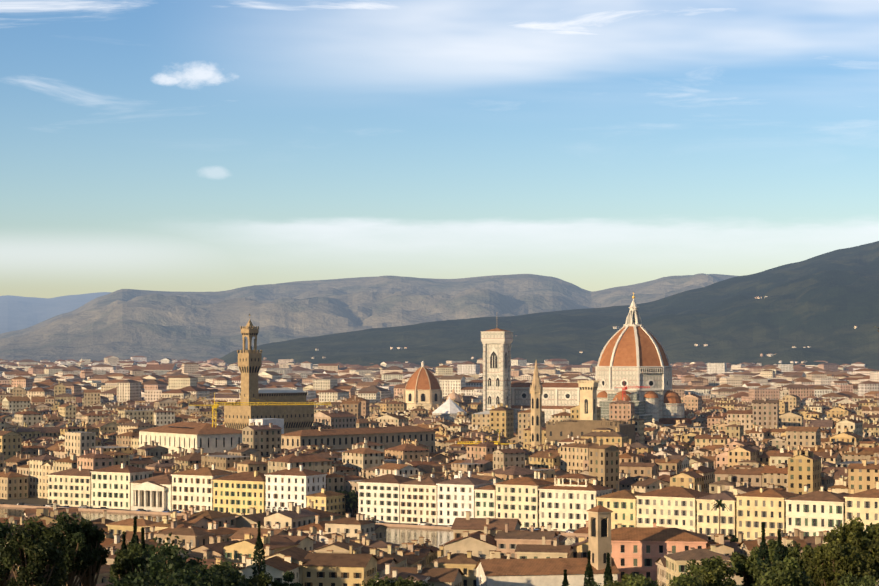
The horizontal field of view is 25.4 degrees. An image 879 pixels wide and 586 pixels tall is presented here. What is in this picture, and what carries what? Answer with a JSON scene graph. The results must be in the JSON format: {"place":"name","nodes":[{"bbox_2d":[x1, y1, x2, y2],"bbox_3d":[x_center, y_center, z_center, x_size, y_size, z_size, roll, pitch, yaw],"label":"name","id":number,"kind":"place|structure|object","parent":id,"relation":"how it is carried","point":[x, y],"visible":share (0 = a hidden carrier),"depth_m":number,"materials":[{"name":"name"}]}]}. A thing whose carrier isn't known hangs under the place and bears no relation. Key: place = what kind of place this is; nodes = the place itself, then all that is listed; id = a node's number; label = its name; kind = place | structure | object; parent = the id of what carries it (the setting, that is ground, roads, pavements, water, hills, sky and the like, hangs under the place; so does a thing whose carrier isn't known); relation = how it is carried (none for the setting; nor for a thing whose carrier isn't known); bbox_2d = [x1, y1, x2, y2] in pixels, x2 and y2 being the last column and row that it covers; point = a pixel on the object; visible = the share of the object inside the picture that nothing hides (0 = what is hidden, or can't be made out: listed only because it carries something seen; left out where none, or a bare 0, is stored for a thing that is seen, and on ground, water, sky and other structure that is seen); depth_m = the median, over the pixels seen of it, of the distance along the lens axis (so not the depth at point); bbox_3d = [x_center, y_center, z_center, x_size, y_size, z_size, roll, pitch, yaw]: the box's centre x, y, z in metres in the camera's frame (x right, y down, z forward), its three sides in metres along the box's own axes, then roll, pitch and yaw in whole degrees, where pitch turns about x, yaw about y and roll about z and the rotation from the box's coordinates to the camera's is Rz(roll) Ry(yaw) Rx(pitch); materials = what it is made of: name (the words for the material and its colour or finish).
{"place":"outdoors","nodes":[
{"label":"outdoors","id":0,"kind":"place"},
{"bbox_2d":[0,292,111,333],"bbox_3d":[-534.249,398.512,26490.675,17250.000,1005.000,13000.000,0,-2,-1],"label":"distant mountain","id":1,"kind":"structure","parent":0,"point":[18,312],"depth_m":25323.96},
{"bbox_2d":[0,497,440,557],"bbox_3d":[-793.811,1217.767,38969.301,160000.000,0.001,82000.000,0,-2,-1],"label":"ground","id":2,"kind":"structure","parent":0,"point":[35,501],"depth_m":944.13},
{"bbox_2d":[224,314,313,433],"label":"palace with tower","id":3,"kind":"structure","parent":2,"relation":"on","point":[294,417],"depth_m":1131.00,"materials":[{"name":"stone"}]},
{"bbox_2d":[139,418,435,453],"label":"buildings","id":4,"kind":"structure","parent":2,"relation":"on","point":[207,437],"depth_m":1059.06,"materials":[{"name":"beige stone"}]},
{"bbox_2d":[0,273,736,361],"bbox_3d":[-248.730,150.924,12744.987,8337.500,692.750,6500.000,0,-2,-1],"label":"mountain","id":5,"kind":"structure","parent":2,"relation":"on","point":[124,324],"depth_m":11826.47,"materials":[{"name":"grey stone"}]},
{"bbox_2d":[188,381,649,447],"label":"construction cranes","id":6,"kind":"object","parent":2,"relation":"on","point":[218,405],"visible":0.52,"depth_m":1058.90,"materials":[{"name":"metal"}]},
{"bbox_2d":[0,501,878,585],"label":"foreground houses","id":7,"kind":"structure","parent":2,"relation":"on","point":[310,546],"depth_m":588.16,"materials":[{"name":"brown stone"}]},
{"bbox_2d":[0,463,878,540],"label":"riverfront buildings","id":8,"kind":"structure","parent":2,"relation":"on","point":[562,506],"depth_m":810.66,"materials":[{"name":"beige paint"}]},
{"bbox_2d":[0,397,878,585],"bbox_3d":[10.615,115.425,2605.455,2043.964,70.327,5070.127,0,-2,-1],"label":"trees","id":9,"kind":"object","parent":2,"relation":"on","point":[63,551],"visible":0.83,"depth_m":398.16,"materials":[{"name":"green plant"}]},
{"bbox_2d":[0,356,878,515],"bbox_3d":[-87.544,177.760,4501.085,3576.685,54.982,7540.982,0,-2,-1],"label":"city","id":10,"kind":"object","parent":2,"relation":"on","point":[791,428],"visible":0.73,"depth_m":1245.46,"materials":[{"name":"beige stone"}]},
{"bbox_2d":[480,328,512,410],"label":"campanile","id":11,"kind":"structure","parent":2,"relation":"on","point":[496,342],"depth_m":1453.82,"materials":[{"name":"stone"}]},
{"bbox_2d":[403,361,634,446],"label":"landmarks","id":12,"kind":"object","parent":2,"relation":"on","point":[423,388],"visible":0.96,"depth_m":1158.99,"materials":[{"name":"stone"}]},
{"bbox_2d":[511,292,691,431],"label":"cathedral","id":13,"kind":"structure","parent":2,"relation":"on","point":[633,352],"depth_m":1436.20,"materials":[{"name":"stone"}]},
{"bbox_2d":[0,507,574,549],"bbox_3d":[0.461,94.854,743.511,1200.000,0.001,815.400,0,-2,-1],"label":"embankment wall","id":14,"kind":"structure","parent":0,"point":[401,535],"depth_m":791.80,"materials":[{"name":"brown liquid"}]},
{"bbox_2d":[0,0,878,297],"label":"sky","id":15,"kind":"structure","parent":0,"point":[152,145],"materials":[{"name":"blue"}]},
{"bbox_2d":[219,241,878,370],"bbox_3d":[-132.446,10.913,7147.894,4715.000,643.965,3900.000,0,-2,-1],"label":"range","id":16,"kind":"structure","parent":0,"point":[822,305],"depth_m":6434.24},
{"bbox_2d":[229,296,857,366],"bbox_3d":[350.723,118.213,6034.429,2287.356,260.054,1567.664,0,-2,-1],"label":"hillside houses","id":17,"kind":"structure","parent":16,"relation":"on","point":[617,327],"depth_m":5894.80,"materials":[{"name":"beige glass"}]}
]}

